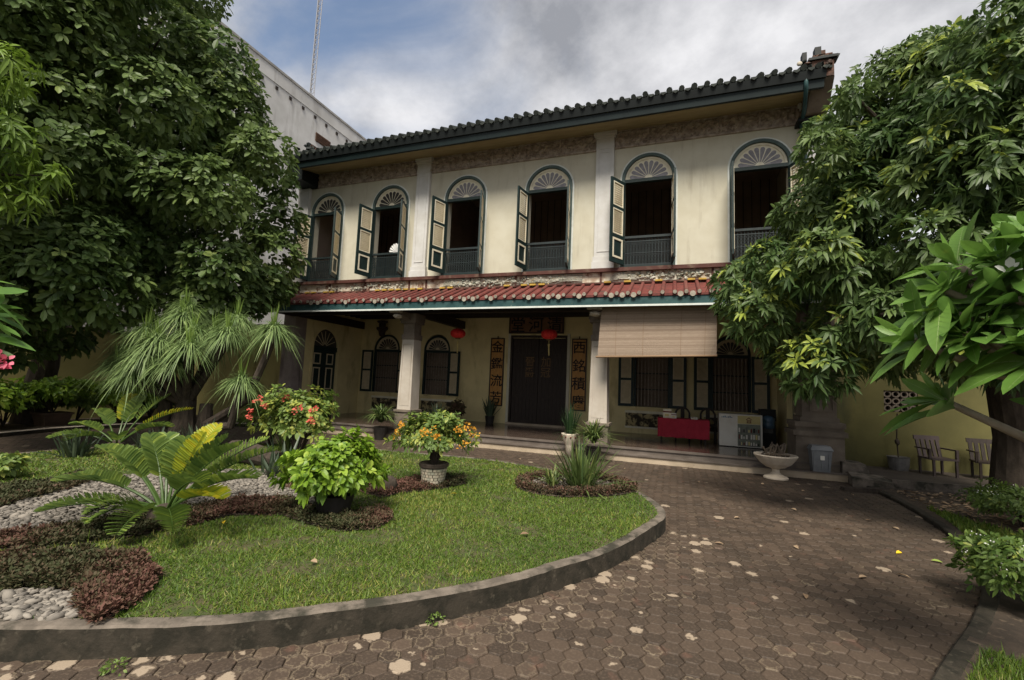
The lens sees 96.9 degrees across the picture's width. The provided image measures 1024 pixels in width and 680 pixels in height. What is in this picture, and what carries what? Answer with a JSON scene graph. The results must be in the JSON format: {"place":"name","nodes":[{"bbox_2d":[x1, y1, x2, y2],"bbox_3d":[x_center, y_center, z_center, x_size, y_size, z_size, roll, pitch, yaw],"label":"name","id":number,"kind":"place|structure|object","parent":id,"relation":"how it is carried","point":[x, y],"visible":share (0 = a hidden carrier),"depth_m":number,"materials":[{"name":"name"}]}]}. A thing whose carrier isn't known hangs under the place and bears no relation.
{"place":"outdoors","nodes":[
{"label":"outdoors","id":0,"kind":"place"},
{"bbox_2d":[0,415,256,431],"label":"side bed","id":1,"kind":"object","parent":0,"point":[9,427],"visible":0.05,"depth_m":11.46,"materials":[{"name":"soil"}]},
{"bbox_2d":[0,378,36,418],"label":"hedge bush","id":2,"kind":"object","parent":1,"relation":"on","point":[7,399],"visible":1,"depth_m":10.07,"materials":[{"name":"green plant"}]},
{"bbox_2d":[0,380,50,426],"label":"hedge bush","id":3,"kind":"object","parent":1,"relation":"on","point":[3,421],"visible":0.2,"depth_m":10.82,"materials":[{"name":"green plant"}]},
{"bbox_2d":[7,375,118,425],"bbox_3d":[-11.546,1.515,11.521,1.801,1.253,1.788,0,-6,20],"label":"hedge bush","id":4,"kind":"object","parent":1,"relation":"on","point":[54,389],"visible":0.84,"depth_m":11.21,"materials":[{"name":"plant"}]},
{"bbox_2d":[48,388,120,420],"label":"hedge bush","id":5,"kind":"object","parent":1,"relation":"on","point":[86,404],"visible":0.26,"depth_m":11.84,"materials":[{"name":"green plant"}]},
{"bbox_2d":[87,379,156,421],"bbox_3d":[-10.921,1.691,12.798,1.820,1.194,1.925,0,-6,20],"label":"hedge bush","id":6,"kind":"object","parent":1,"relation":"on","point":[112,395],"visible":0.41,"depth_m":12.42,"materials":[{"name":"green plant"}]},
{"bbox_2d":[135,386,175,417],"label":"hedge bush","id":7,"kind":"object","parent":1,"relation":"on","point":[150,413],"visible":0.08,"depth_m":13.75,"materials":[{"name":"green plant"}]},
{"bbox_2d":[0,0,311,423],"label":"broadleaf tree","id":8,"kind":"object","parent":1,"relation":"on","point":[121,224],"visible":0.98,"depth_m":9.01,"materials":[{"name":"green plant"}]},
{"bbox_2d":[2,2,366,334],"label":"neighbour building","id":9,"kind":"structure","parent":0,"point":[301,116],"depth_m":21.25,"materials":[{"name":"grey paint"}]},
{"bbox_2d":[0,443,657,619],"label":"lawn","id":10,"kind":"structure","parent":0,"point":[191,609],"depth_m":3.83,"materials":[{"name":"green plant"}]},
{"bbox_2d":[0,450,33,477],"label":"shrub","id":11,"kind":"object","parent":10,"relation":"on","point":[14,463],"visible":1,"depth_m":5.63,"materials":[{"name":"green plant"}]},
{"bbox_2d":[0,281,34,369],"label":"frangipani shrub","id":12,"kind":"object","parent":10,"relation":"on","point":[7,337],"visible":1,"depth_m":3.42,"materials":[{"name":"green plant"}]},
{"bbox_2d":[36,429,102,457],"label":"sword plant","id":13,"kind":"object","parent":10,"relation":"on","point":[75,448],"visible":0.93,"depth_m":7.11,"materials":[{"name":"green plant"}]},
{"bbox_2d":[0,542,163,624],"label":"ground cover","id":14,"kind":"object","parent":10,"relation":"on","point":[97,580],"visible":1,"depth_m":2.97,"materials":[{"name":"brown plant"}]},
{"bbox_2d":[45,393,193,444],"bbox_3d":[-6.684,1.402,7.777,1.982,1.087,1.574,2,-5,2],"label":"cycad","id":15,"kind":"object","parent":10,"relation":"on","point":[133,405],"visible":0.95,"depth_m":7.99,"materials":[{"name":"green plant"}]},
{"bbox_2d":[0,468,315,529],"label":"gravel","id":16,"kind":"structure","parent":10,"relation":"on","point":[14,515],"depth_m":5.03,"materials":[{"name":"grey gravel"}]},
{"bbox_2d":[0,467,90,505],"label":"ground cover","id":17,"kind":"object","parent":16,"relation":"on","point":[10,492],"visible":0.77,"depth_m":4.99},
{"bbox_2d":[248,449,284,476],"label":"sword plant","id":18,"kind":"object","parent":16,"relation":"on","point":[272,461],"visible":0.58,"depth_m":6.36,"materials":[{"name":"green plant"}]},
{"bbox_2d":[131,425,185,448],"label":"sword plant","id":19,"kind":"object","parent":10,"relation":"on","point":[139,445],"visible":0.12,"depth_m":7.34,"materials":[{"name":"green plant"}]},
{"bbox_2d":[71,286,308,440],"bbox_3d":[-6.217,0.443,8.777,5.190,3.221,2.773,0,-6,20],"label":"ponytail palm","id":20,"kind":"object","parent":10,"relation":"on","point":[139,358],"visible":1,"depth_m":8.34,"materials":[{"name":"green plant"}]},
{"bbox_2d":[0,492,395,549],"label":"ground cover","id":21,"kind":"object","parent":10,"relation":"on","point":[69,531],"visible":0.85,"depth_m":4.28,"materials":[{"name":"soil"}]},
{"bbox_2d":[33,422,277,534],"bbox_3d":[-3.238,1.304,4.302,2.087,0.914,1.410,0,-6,20],"label":"cycad","id":22,"kind":"object","parent":21,"relation":"on","point":[178,462],"visible":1,"depth_m":4.24,"materials":[{"name":"green plant"}]},
{"bbox_2d":[265,424,396,513],"bbox_3d":[-1.918,1.353,4.819,1.189,0.922,1.182,7,-7,-43],"label":"potted bush","id":23,"kind":"object","parent":21,"relation":"on","point":[335,474],"visible":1,"depth_m":4.51,"materials":[{"name":"green plant"}]},
{"bbox_2d":[180,418,237,450],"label":"sword plant","id":24,"kind":"object","parent":10,"relation":"on","point":[190,432],"visible":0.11,"depth_m":7.76,"materials":[{"name":"green plant"}]},
{"bbox_2d":[224,440,281,465],"bbox_3d":[-4.042,1.796,7.126,1.022,0.349,0.329,0,-6,25],"label":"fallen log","id":25,"kind":"object","parent":10,"relation":"on","point":[255,460],"visible":0.32,"depth_m":6.99,"materials":[{"name":"brown wood"}]},
{"bbox_2d":[236,391,299,444],"bbox_3d":[-4.878,1.528,9.170,1.797,1.159,1.159,0,-6,20],"label":"leafy shrub","id":26,"kind":"object","parent":10,"relation":"on","point":[250,405],"visible":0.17,"depth_m":8.91,"materials":[{"name":"green plant"}]},
{"bbox_2d":[263,434,300,466],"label":"sword plant","id":27,"kind":"object","parent":10,"relation":"on","point":[283,448],"visible":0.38,"depth_m":7.02,"materials":[{"name":"green plant"}]},
{"bbox_2d":[263,424,318,449],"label":"sword plant","id":28,"kind":"object","parent":10,"relation":"on","point":[288,444],"visible":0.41,"depth_m":8.55,"materials":[{"name":"green plant"}]},
{"bbox_2d":[245,383,347,450],"bbox_3d":[-3.758,1.413,8.056,1.711,1.274,1.268,0,-6,20],"label":"flowering shrub","id":29,"kind":"object","parent":10,"relation":"on","point":[303,415],"visible":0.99,"depth_m":7.75,"materials":[{"name":"green plant"}]},
{"bbox_2d":[357,472,467,497],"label":"ground cover","id":30,"kind":"object","parent":10,"relation":"on","point":[414,480],"visible":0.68,"depth_m":5.95,"materials":[{"name":"soil"}]},
{"bbox_2d":[384,476,397,492],"bbox_3d":[-1.535,1.816,5.691,0.202,0.227,0.180,0,-6,20],"label":"rock","id":31,"kind":"object","parent":30,"relation":"on","point":[392,480],"visible":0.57,"depth_m":5.63,"materials":[{"name":"grey stone"}]},
{"bbox_2d":[383,409,481,486],"bbox_3d":[-1.114,1.464,6.305,1.421,1.045,1.144,0,-6,20],"label":"potted shrub","id":32,"kind":"object","parent":30,"relation":"on","point":[437,434],"visible":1,"depth_m":6.08,"materials":[{"name":"green plant"}]},
{"bbox_2d":[514,468,638,496],"bbox_3d":[0.863,2.039,6.534,1.757,0.180,1.390,5,-6,-22],"label":"ground cover","id":33,"kind":"object","parent":10,"relation":"on","point":[524,480],"visible":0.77,"depth_m":6.10,"materials":[{"name":"soil"}]},
{"bbox_2d":[535,465,562,486],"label":"sword plant","id":34,"kind":"object","parent":33,"relation":"on","point":[550,479],"visible":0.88,"depth_m":6.39,"materials":[{"name":"green plant"}]},
{"bbox_2d":[533,476,611,492],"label":"gravel","id":35,"kind":"structure","parent":33,"relation":"on","point":[560,481],"depth_m":6.60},
{"bbox_2d":[536,434,637,500],"bbox_3d":[1.030,1.748,6.497,1.608,0.914,1.540,-3,-7,43],"label":"sword plant","id":36,"kind":"object","parent":33,"relation":"on","point":[581,473],"visible":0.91,"depth_m":6.33,"materials":[{"name":"green plant"}]},
{"label":"gravel bed","id":37,"kind":"structure","parent":10,"relation":"on","visible":0},
{"bbox_2d":[0,585,83,620],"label":"gravel","id":38,"kind":"structure","parent":37,"relation":"on","point":[49,603],"depth_m":2.67,"materials":[{"name":"white gravel"}]},
{"bbox_2d":[0,427,981,679],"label":"drive paving","id":39,"kind":"structure","parent":0,"point":[675,575],"depth_m":3.31,"materials":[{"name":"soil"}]},
{"bbox_2d":[0,40,75,226],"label":"young mango tree","id":40,"kind":"object","parent":39,"relation":"on","point":[10,89],"visible":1,"depth_m":6.83,"materials":[{"name":"green plant"}]},
{"bbox_2d":[98,657,129,676],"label":"weed","id":41,"kind":"object","parent":39,"relation":"on","point":[104,667],"visible":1,"depth_m":2.38,"materials":[{"name":"green plant"}]},
{"bbox_2d":[0,422,258,436],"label":"kerb","id":42,"kind":"structure","parent":39,"relation":"on","point":[31,431],"depth_m":10.77,"materials":[{"name":"grey concrete"}]},
{"bbox_2d":[0,443,665,661],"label":"kerb","id":43,"kind":"structure","parent":39,"relation":"on","point":[32,640],"depth_m":2.72,"materials":[{"name":"concrete"}]},
{"bbox_2d":[359,403,399,439],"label":"potted spider plant","id":44,"kind":"object","parent":39,"relation":"on","point":[380,432],"visible":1,"depth_m":11.66,"materials":[{"name":"green plant"}]},
{"bbox_2d":[425,611,444,625],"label":"weed","id":45,"kind":"object","parent":39,"relation":"on","point":[432,618],"visible":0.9,"depth_m":2.99,"materials":[{"name":"green plant"}]},
{"bbox_2d":[550,403,582,457],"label":"potted sword plant","id":46,"kind":"object","parent":39,"relation":"on","point":[567,437],"visible":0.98,"depth_m":10.00,"materials":[{"name":"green plant"}]},
{"bbox_2d":[567,419,623,461],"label":"potted spider plant","id":47,"kind":"object","parent":39,"relation":"on","point":[593,433],"visible":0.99,"depth_m":9.62,"materials":[{"name":"green plant"}]},
{"bbox_2d":[753,451,798,480],"bbox_3d":[5.021,2.403,8.641,0.735,0.446,0.735,0,-6,20],"label":"pedestal urn","id":48,"kind":"object","parent":39,"relation":"on","point":[775,464],"visible":0.91,"depth_m":8.46,"materials":[{"name":"beige stone"}]},
{"bbox_2d":[761,442,790,456],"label":"dry vine","id":49,"kind":"object","parent":48,"relation":"in","point":[776,449],"visible":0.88,"depth_m":8.55,"materials":[{"name":"brown plant"}]},
{"bbox_2d":[840,487,881,493],"bbox_3d":[5.927,2.537,7.705,0.586,0.080,0.151,1,-6,13],"label":"wood plank","id":50,"kind":"object","parent":39,"relation":"on","point":[865,490],"visible":0.93,"depth_m":7.64,"materials":[{"name":"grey wood"}]},
{"bbox_2d":[866,486,1000,679],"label":"kerb","id":51,"kind":"structure","parent":39,"relation":"on","point":[961,652],"depth_m":3.16,"materials":[{"name":"grey concrete"}]},
{"bbox_2d":[268,46,848,481],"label":"house","id":52,"kind":"structure","parent":0,"point":[578,218],"depth_m":12.33,"materials":[{"name":"beige paint"}]},
{"bbox_2d":[292,192,345,281],"bbox_3d":[-5.843,-3.236,13.983,1.509,2.875,0.772,0,-6,20],"label":"window","id":53,"kind":"structure","parent":52,"relation":"in","point":[330,203],"depth_m":14.11,"materials":[{"name":"green paint"}]},
{"bbox_2d":[308,326,340,413],"bbox_3d":[-6.325,1.012,15.195,0.180,2.950,1.360,0,-6,20],"label":"side door","id":54,"kind":"structure","parent":52,"relation":"in","point":[323,348],"depth_m":15.25,"materials":[{"name":"green paint"}]},
{"bbox_2d":[360,335,401,394],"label":"window","id":55,"kind":"structure","parent":52,"relation":"in","point":[387,343],"depth_m":16.58,"materials":[{"name":"green paint"}]},
{"bbox_2d":[376,320,387,336],"bbox_3d":[-4.691,-0.405,16.405,0.415,0.590,0.415,5,-6,-25],"label":"porch lamp","id":56,"kind":"object","parent":52,"relation":"attached to","point":[382,328],"visible":1,"depth_m":16.29,"materials":[{"name":"brown metal"}]},
{"bbox_2d":[354,184,410,278],"bbox_3d":[-3.643,-3.220,13.189,1.437,2.875,0.784,0,-6,20],"label":"window","id":57,"kind":"structure","parent":52,"relation":"in","point":[393,196],"depth_m":13.28,"materials":[{"name":"green paint"}]},
{"bbox_2d":[389,243,397,251],"bbox_3d":[-3.405,-2.700,13.333,0.453,0.294,0.050,0,-6,20],"label":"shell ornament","id":58,"kind":"object","parent":52,"relation":"attached to","point":[395,247],"visible":0.65,"depth_m":13.34,"materials":[{"name":"white"}]},
{"bbox_2d":[420,401,455,414],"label":"potted sword plant","id":59,"kind":"object","parent":52,"relation":"on","point":[436,408],"visible":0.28,"depth_m":12.69,"materials":[{"name":"green plant"}]},
{"bbox_2d":[419,336,460,396],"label":"window","id":60,"kind":"structure","parent":52,"relation":"in","point":[436,344],"depth_m":15.73,"materials":[{"name":"green paint"}]},
{"bbox_2d":[448,398,465,418],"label":"potted shrub","id":61,"kind":"object","parent":52,"relation":"on","point":[456,406],"visible":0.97,"depth_m":13.98,"materials":[{"name":"green plant"}]},
{"bbox_2d":[450,321,465,352],"bbox_3d":[-1.591,-0.272,13.408,0.455,1.321,0.455,0,-6,20],"label":"lantern","id":62,"kind":"object","parent":52,"relation":"hanging from","point":[457,333],"visible":0.99,"depth_m":13.26,"materials":[{"name":"red fabric"}]},
{"bbox_2d":[428,175,487,275],"bbox_3d":[-1.378,-3.203,12.384,1.474,2.875,0.772,0,-6,20],"label":"window","id":63,"kind":"structure","parent":52,"relation":"in","point":[466,188],"depth_m":12.48,"materials":[{"name":"green paint"}]},
{"bbox_2d":[482,397,498,423],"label":"snake plant","id":64,"kind":"object","parent":52,"relation":"on","point":[489,409],"visible":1,"depth_m":14.43,"materials":[{"name":"green plant"}]},
{"bbox_2d":[488,336,504,405],"bbox_3d":[-0.508,1.014,14.975,0.480,2.302,0.047,0,-6,20],"label":"couplet board","id":65,"kind":"object","parent":52,"relation":"attached to","point":[496,374],"visible":0.96,"depth_m":14.96,"materials":[{"name":"brown wood"}]},
{"bbox_2d":[509,317,564,333],"bbox_3d":[0.779,-0.493,14.621,1.840,0.580,0.045,0,-6,20],"label":"signboard","id":66,"kind":"object","parent":52,"relation":"attached to","point":[537,325],"visible":0.91,"depth_m":14.62,"materials":[{"name":"brown wood"}]},
{"bbox_2d":[505,334,570,427],"bbox_3d":[0.813,1.261,14.501,2.070,2.930,0.250,0,-6,20],"label":"main door","id":67,"kind":"structure","parent":52,"relation":"in","point":[537,390],"depth_m":14.55,"materials":[{"name":"brown wood"}]},
{"bbox_2d":[514,164,573,271],"bbox_3d":[0.873,-3.186,11.570,1.333,2.875,0.787,0,-6,20],"label":"window","id":68,"kind":"structure","parent":52,"relation":"in","point":[550,178],"depth_m":11.68,"materials":[{"name":"green paint"}]},
{"bbox_2d":[541,320,556,355],"bbox_3d":[1.026,-0.243,12.469,0.455,1.341,0.455,0,-6,20],"label":"lantern","id":69,"kind":"object","parent":52,"relation":"hanging from","point":[549,334],"visible":0.99,"depth_m":12.33,"materials":[{"name":"red fabric"}]},
{"bbox_2d":[570,336,586,410],"bbox_3d":[2.067,1.033,14.053,0.470,2.302,0.047,0,-6,20],"label":"couplet board","id":70,"kind":"object","parent":52,"relation":"attached to","point":[578,373],"visible":0.99,"depth_m":14.04,"materials":[{"name":"brown wood"}]},
{"bbox_2d":[609,151,677,266],"bbox_3d":[3.129,-3.169,10.761,1.501,2.875,0.789,0,-6,20],"label":"window","id":71,"kind":"structure","parent":52,"relation":"in","point":[651,166],"depth_m":10.87,"materials":[{"name":"green paint"}]},
{"bbox_2d":[618,338,686,410],"bbox_3d":[4.120,0.963,13.364,1.907,2.141,0.247,0,-6,20],"label":"window","id":72,"kind":"structure","parent":52,"relation":"in","point":[677,366],"depth_m":13.33,"materials":[{"name":"green paint"}]},
{"bbox_2d":[596,305,716,357],"bbox_3d":[3.071,-0.169,9.801,2.491,1.155,0.091,0,-6,20],"label":"bamboo blind","id":73,"kind":"object","parent":52,"relation":"hanging from","point":[681,328],"visible":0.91,"depth_m":9.76,"materials":[{"name":"brown wood"}]},
{"bbox_2d":[675,407,689,440],"bbox_3d":[4.556,2.225,12.114,0.400,0.868,0.400,0,-6,20],"label":"wooden chair","id":74,"kind":"object","parent":52,"relation":"on","point":[683,409],"visible":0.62,"depth_m":12.29,"materials":[{"name":"brown wood"}]},
{"bbox_2d":[700,408,716,442],"bbox_3d":[5.149,2.230,11.902,0.400,0.868,0.400,0,-6,20],"label":"wooden chair","id":75,"kind":"object","parent":52,"relation":"on","point":[708,410],"visible":0.77,"depth_m":12.02,"materials":[{"name":"brown wood"}]},
{"bbox_2d":[694,337,769,413],"bbox_3d":[6.097,0.978,12.656,1.907,2.141,0.247,0,-6,20],"label":"window","id":76,"kind":"structure","parent":52,"relation":"in","point":[726,348],"depth_m":12.68,"materials":[{"name":"green paint"}]},
{"bbox_2d":[718,412,762,448],"bbox_3d":[5.605,2.222,11.189,0.940,0.788,0.532,0,-6,20],"label":"drinks cabinet","id":77,"kind":"object","parent":52,"relation":"on","point":[740,430],"visible":1,"depth_m":10.96,"materials":[{"name":"white metal"}]},
{"bbox_2d":[758,409,775,447],"bbox_3d":[6.362,2.192,11.285,0.340,0.928,0.470,0,-6,20],"label":"water dispenser","id":78,"kind":"object","parent":52,"relation":"on","point":[769,424],"visible":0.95,"depth_m":11.18,"materials":[{"name":"black plastic"}]},
{"bbox_2d":[727,137,807,261],"bbox_3d":[5.525,-3.151,9.903,1.450,2.875,0.788,0,-6,20],"label":"window","id":79,"kind":"structure","parent":52,"relation":"in","point":[761,153],"depth_m":10.17,"materials":[{"name":"green paint"}]},
{"bbox_2d":[785,330,794,435],"bbox_3d":[6.655,1.157,10.626,0.180,2.870,1.200,0,-6,20],"label":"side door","id":80,"kind":"structure","parent":52,"relation":"in","point":[792,330],"depth_m":11.08,"materials":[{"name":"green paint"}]},
{"bbox_2d":[807,444,832,472],"bbox_3d":[5.918,2.271,8.711,0.380,0.484,0.285,0,-6,20],"label":"litter bin","id":81,"kind":"object","parent":52,"relation":"on","point":[820,458],"visible":1,"depth_m":8.62,"materials":[{"name":"grey plastic"}]},
{"bbox_3d":[4.357,2.311,11.562,1.160,0.578,0.450,0,-6,20],"label":"folding table","id":82,"kind":"object","parent":52,"relation":"on","visible":0},
{"bbox_2d":[658,416,709,439],"bbox_3d":[4.357,2.240,11.561,1.216,0.474,0.526,0,-6,20],"label":"tablecloth","id":83,"kind":"object","parent":82,"relation":"on","point":[690,428],"visible":1,"depth_m":11.32,"materials":[{"name":"fabric"}]},
{"bbox_2d":[663,409,671,417],"bbox_3d":[3.981,1.882,11.630,0.206,0.220,0.126,0,-6,20],"label":"carton","id":84,"kind":"object","parent":83,"relation":"on","point":[667,413],"visible":0.98,"depth_m":11.57,"materials":[{"name":"beige cardboard"}]},
{"bbox_2d":[197,0,1016,251],"label":"sky","id":85,"kind":"structure","parent":0,"point":[385,67],"materials":[{"name":"white"}]},
{"bbox_2d":[867,466,988,493],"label":"terrace","id":86,"kind":"structure","parent":0,"point":[912,479],"depth_m":8.17,"materials":[{"name":"concrete"}]},
{"bbox_2d":[840,460,895,489],"bbox_3d":[6.570,2.487,8.387,0.750,0.360,1.180,0,-6,20],"label":"broken step","id":87,"kind":"object","parent":86,"relation":"on","point":[859,474],"visible":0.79,"depth_m":8.21,"materials":[{"name":"concrete"}]},
{"bbox_2d":[886,413,910,470],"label":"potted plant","id":88,"kind":"object","parent":86,"relation":"on","point":[899,463],"visible":0.98,"depth_m":9.07,"materials":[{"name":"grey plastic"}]},
{"bbox_2d":[835,303,991,475],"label":"garden wall","id":89,"kind":"structure","parent":86,"relation":"on","point":[864,420],"depth_m":9.43,"materials":[{"name":"paint"}]},
{"bbox_2d":[912,435,959,477],"bbox_3d":[8.200,2.239,8.781,0.485,0.720,0.538,1,-5,11],"label":"garden chair","id":90,"kind":"object","parent":86,"relation":"on","point":[932,440],"visible":1,"depth_m":8.91,"materials":[{"name":"brown wood"}]},
{"bbox_2d":[965,438,991,479],"bbox_3d":[8.939,2.244,8.515,0.485,0.720,0.538,-1,-6,28],"label":"garden chair","id":91,"kind":"object","parent":86,"relation":"on","point":[981,442],"visible":0.61,"depth_m":8.69,"materials":[{"name":"brown wood"}]},
{"bbox_2d":[876,487,1023,679],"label":"side bed","id":92,"kind":"object","parent":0,"point":[1006,629],"visible":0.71,"depth_m":3.41,"materials":[{"name":"soil"}]},
{"bbox_2d":[704,0,1023,517],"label":"mango tree","id":93,"kind":"object","parent":92,"relation":"on","point":[939,124],"visible":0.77,"depth_m":5.47,"materials":[{"name":"green plant"}]},
{"bbox_2d":[865,209,1023,441],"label":"frangipani tree","id":94,"kind":"object","parent":92,"relation":"on","point":[992,266],"visible":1,"depth_m":2.33,"materials":[{"name":"green plant"}]},
{"bbox_2d":[897,490,1023,531],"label":"leaf litter","id":95,"kind":"object","parent":92,"relation":"on","point":[966,506],"visible":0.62,"depth_m":6.67,"materials":[{"name":"brown plant"}]},
{"bbox_2d":[926,504,1020,547],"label":"grass","id":96,"kind":"structure","parent":92,"relation":"on","point":[955,520],"depth_m":5.65,"materials":[{"name":"green plant"}]},
{"bbox_2d":[941,528,1023,600],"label":"white flowered shrub","id":97,"kind":"object","parent":92,"relation":"on","point":[982,569],"visible":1,"depth_m":3.45,"materials":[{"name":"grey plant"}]},
{"bbox_2d":[953,477,1023,527],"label":"white flowered shrub","id":98,"kind":"object","parent":92,"relation":"on","point":[980,495],"visible":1,"depth_m":5.72,"materials":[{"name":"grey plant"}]},
{"bbox_2d":[962,642,1023,679],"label":"grass","id":99,"kind":"structure","parent":92,"relation":"on","point":[1008,669],"depth_m":2.64,"materials":[{"name":"green plant"}]},
{"bbox_3d":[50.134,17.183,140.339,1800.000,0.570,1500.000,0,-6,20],"label":"ground","id":100,"kind":"structure","parent":0,"visible":0},
{"bbox_2d":[0,325,179,421],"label":"garden wall","id":101,"kind":"structure","parent":100,"relation":"on","point":[75,366],"depth_m":13.18,"materials":[{"name":"paint"}]},
{"bbox_2d":[194,324,283,419],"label":"garden wall","id":102,"kind":"structure","parent":100,"relation":"on","point":[271,372],"depth_m":15.18,"materials":[{"name":"paint"}]},
{"bbox_2d":[309,0,322,93],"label":"radio mast","id":103,"kind":"object","parent":100,"relation":"on","point":[315,45],"visible":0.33,"depth_m":82.54,"materials":[{"name":"silver metal"}]}
]}

